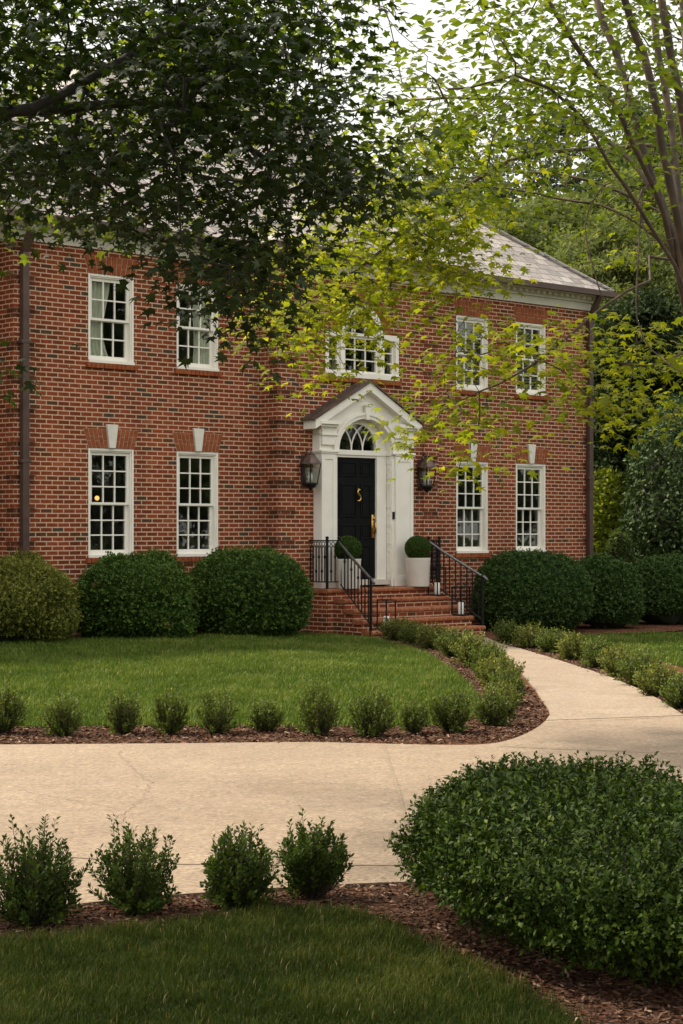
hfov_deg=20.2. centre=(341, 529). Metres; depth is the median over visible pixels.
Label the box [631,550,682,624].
yew shrub
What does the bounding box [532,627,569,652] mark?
hedge boxwood
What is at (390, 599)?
candle lantern
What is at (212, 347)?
window
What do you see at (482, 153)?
tree
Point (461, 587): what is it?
candle lantern
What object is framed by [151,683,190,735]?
young boxwood
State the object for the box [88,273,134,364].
window
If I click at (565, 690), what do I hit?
path
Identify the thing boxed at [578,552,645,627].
yew shrub
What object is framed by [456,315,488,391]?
window
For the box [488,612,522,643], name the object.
hedge boxwood
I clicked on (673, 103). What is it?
broadleaf tree
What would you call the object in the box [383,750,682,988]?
holly bush
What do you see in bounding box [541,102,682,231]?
broadleaf tree
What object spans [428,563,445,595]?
candle lantern
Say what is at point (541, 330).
window
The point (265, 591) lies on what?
boxwood shrub
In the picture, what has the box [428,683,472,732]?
young boxwood
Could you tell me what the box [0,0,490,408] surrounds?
maple tree
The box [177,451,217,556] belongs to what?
window
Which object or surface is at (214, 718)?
young boxwood
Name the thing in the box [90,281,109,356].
curtain
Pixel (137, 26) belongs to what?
broadleaf tree
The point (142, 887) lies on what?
young boxwood
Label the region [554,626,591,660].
hedge boxwood
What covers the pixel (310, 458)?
wall lantern
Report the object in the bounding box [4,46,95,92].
broadleaf tree
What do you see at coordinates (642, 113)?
tree
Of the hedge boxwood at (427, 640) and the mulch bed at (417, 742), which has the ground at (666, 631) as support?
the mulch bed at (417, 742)
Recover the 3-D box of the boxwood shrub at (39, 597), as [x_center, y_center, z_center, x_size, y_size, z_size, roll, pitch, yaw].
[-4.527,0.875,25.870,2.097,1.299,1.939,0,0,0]
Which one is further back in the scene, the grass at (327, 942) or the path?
the path
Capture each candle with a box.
[434,583,439,594]
[458,602,463,613]
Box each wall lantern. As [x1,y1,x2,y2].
[300,448,321,489]
[417,453,436,492]
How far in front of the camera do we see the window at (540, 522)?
35.25 m
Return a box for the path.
[473,637,682,721]
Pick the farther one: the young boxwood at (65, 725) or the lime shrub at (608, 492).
the lime shrub at (608, 492)
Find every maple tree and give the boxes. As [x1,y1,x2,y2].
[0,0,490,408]
[204,93,682,492]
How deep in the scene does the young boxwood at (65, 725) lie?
15.33 m
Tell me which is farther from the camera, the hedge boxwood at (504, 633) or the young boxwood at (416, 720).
the hedge boxwood at (504, 633)
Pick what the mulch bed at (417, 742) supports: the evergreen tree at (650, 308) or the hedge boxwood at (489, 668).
the hedge boxwood at (489, 668)
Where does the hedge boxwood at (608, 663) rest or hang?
on the side mulch bed at (671, 666)
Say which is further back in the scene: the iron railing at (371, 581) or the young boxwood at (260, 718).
the iron railing at (371, 581)
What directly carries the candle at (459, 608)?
in the candle lantern at (461, 587)
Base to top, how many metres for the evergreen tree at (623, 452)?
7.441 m
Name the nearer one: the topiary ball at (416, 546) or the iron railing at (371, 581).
the iron railing at (371, 581)
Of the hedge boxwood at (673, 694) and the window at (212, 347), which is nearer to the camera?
the hedge boxwood at (673, 694)
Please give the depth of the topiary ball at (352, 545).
30.41 m
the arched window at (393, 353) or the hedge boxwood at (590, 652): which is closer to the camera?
the hedge boxwood at (590, 652)
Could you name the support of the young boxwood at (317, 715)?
on the mulch bed at (417, 742)
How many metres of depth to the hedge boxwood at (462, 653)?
23.30 m
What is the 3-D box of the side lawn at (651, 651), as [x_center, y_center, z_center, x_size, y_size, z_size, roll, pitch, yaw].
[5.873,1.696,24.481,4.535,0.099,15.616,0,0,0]
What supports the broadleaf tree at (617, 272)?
on the ground at (666, 631)
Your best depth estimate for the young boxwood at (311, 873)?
8.55 m
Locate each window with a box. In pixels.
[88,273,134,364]
[88,448,133,557]
[177,283,218,371]
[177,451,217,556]
[325,307,399,380]
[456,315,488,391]
[456,461,488,552]
[516,322,546,395]
[516,463,546,551]
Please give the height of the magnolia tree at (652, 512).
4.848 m
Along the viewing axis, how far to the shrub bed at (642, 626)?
33.87 m
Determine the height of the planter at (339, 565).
0.470 m
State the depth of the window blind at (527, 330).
35.28 m
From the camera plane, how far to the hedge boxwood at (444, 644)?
25.23 m
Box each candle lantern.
[377,595,395,629]
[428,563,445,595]
[451,582,469,615]
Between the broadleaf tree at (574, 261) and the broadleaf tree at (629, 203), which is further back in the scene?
the broadleaf tree at (629, 203)
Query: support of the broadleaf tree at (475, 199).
on the ground at (666, 631)
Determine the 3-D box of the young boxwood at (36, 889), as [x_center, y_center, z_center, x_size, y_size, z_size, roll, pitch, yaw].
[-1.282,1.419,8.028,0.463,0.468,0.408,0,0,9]
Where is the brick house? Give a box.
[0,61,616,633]
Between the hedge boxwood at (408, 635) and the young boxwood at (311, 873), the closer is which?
the young boxwood at (311, 873)
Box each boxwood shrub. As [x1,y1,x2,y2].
[0,548,84,641]
[72,546,197,638]
[181,584,202,636]
[187,545,315,636]
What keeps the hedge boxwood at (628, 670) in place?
on the side mulch bed at (671, 666)
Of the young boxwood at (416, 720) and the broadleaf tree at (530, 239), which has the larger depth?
the broadleaf tree at (530, 239)
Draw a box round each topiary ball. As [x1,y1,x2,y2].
[334,535,361,558]
[404,535,431,557]
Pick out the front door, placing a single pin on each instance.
(355, 476)
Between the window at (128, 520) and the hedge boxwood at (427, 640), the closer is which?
the hedge boxwood at (427, 640)
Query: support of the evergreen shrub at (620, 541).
on the ground at (666, 631)
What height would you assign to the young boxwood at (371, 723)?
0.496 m
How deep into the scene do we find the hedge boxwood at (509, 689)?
16.98 m
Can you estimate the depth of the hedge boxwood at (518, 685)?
18.18 m
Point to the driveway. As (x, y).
(192, 799)
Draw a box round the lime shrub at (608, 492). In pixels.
[593,465,626,556]
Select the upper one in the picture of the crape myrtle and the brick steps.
the crape myrtle
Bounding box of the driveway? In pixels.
[0,716,682,913]
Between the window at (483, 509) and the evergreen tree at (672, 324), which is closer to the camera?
the window at (483, 509)
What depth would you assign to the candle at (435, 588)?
31.68 m
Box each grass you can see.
[0,898,605,1023]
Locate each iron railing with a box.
[308,536,374,636]
[427,536,488,625]
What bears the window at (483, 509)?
in the brick house
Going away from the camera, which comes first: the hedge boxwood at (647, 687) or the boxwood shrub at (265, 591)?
the hedge boxwood at (647, 687)
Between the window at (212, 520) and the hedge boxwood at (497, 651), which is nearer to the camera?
the hedge boxwood at (497, 651)
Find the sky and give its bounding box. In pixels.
[0,0,682,204]
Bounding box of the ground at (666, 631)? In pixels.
[639,620,682,633]
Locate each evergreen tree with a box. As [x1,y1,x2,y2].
[593,282,682,551]
[593,300,659,495]
[619,300,682,465]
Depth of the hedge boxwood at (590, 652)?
23.62 m
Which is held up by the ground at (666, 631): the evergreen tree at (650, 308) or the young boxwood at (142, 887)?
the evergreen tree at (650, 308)
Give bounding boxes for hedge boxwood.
[376,615,414,639]
[397,617,429,644]
[412,621,449,648]
[433,626,479,656]
[447,623,498,666]
[464,640,510,677]
[468,687,518,725]
[475,652,525,686]
[480,661,528,702]
[481,678,522,715]
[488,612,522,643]
[507,621,545,647]
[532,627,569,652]
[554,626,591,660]
[577,636,615,668]
[595,642,645,677]
[612,641,670,685]
[632,661,682,697]
[653,672,682,708]
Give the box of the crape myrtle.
[279,0,682,371]
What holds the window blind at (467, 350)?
attached to the brick house
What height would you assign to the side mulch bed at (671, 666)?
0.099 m
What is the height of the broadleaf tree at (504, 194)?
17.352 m
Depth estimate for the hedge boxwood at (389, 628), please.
28.86 m
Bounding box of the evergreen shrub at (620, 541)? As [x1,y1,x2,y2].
[604,527,636,562]
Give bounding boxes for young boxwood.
[0,670,29,733]
[0,813,95,927]
[38,689,85,736]
[86,814,181,914]
[105,688,142,734]
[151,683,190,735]
[193,682,239,733]
[200,820,280,908]
[246,694,284,731]
[272,804,354,898]
[293,674,344,735]
[347,678,399,736]
[399,695,431,732]
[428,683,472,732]
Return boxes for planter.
[336,559,360,588]
[405,558,429,586]
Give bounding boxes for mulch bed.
[0,637,548,744]
[0,885,682,1023]
[490,634,682,711]
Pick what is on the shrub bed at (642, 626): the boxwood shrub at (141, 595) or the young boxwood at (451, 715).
the boxwood shrub at (141, 595)
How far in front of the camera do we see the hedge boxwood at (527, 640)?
27.95 m
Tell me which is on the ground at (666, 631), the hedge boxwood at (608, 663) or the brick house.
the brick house
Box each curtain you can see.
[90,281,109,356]
[191,292,209,363]
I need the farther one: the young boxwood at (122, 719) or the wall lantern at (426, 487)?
the wall lantern at (426, 487)
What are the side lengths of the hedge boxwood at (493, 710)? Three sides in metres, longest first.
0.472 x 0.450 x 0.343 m
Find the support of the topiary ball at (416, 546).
in the planter at (417, 572)
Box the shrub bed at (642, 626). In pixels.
[31,621,682,639]
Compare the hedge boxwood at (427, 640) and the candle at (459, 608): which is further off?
the candle at (459, 608)
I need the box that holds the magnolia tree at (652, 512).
[616,392,682,561]
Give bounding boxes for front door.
[337,457,376,577]
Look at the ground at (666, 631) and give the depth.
33.65 m
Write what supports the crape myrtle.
on the ground at (666, 631)
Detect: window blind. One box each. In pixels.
[457,322,477,384]
[517,328,535,388]
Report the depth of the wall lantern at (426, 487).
32.25 m
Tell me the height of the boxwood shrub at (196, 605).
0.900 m
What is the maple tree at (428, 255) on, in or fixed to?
on the ground at (666, 631)
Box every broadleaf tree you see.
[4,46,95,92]
[105,1,318,130]
[442,179,501,219]
[477,197,566,255]
[519,185,630,259]
[535,211,680,325]
[536,242,652,347]
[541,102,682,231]
[577,158,673,282]
[601,102,681,179]
[613,172,682,307]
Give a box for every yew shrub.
[470,547,595,632]
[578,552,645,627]
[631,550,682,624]
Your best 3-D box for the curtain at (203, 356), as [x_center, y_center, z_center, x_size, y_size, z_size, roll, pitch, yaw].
[-2.179,-3.135,29.850,0.376,1.271,0.056,0,0,-44]
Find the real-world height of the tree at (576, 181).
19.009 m
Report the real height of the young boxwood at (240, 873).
0.375 m
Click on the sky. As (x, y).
(421, 7)
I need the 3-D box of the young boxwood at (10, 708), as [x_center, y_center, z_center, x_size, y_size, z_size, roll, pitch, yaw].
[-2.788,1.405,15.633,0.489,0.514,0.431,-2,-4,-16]
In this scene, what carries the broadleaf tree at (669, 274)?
on the ground at (666, 631)
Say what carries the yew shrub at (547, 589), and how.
on the shrub bed at (642, 626)
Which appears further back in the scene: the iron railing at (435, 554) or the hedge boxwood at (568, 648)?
the iron railing at (435, 554)
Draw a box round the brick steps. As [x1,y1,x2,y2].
[305,586,485,636]
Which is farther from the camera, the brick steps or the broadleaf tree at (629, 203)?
the broadleaf tree at (629, 203)

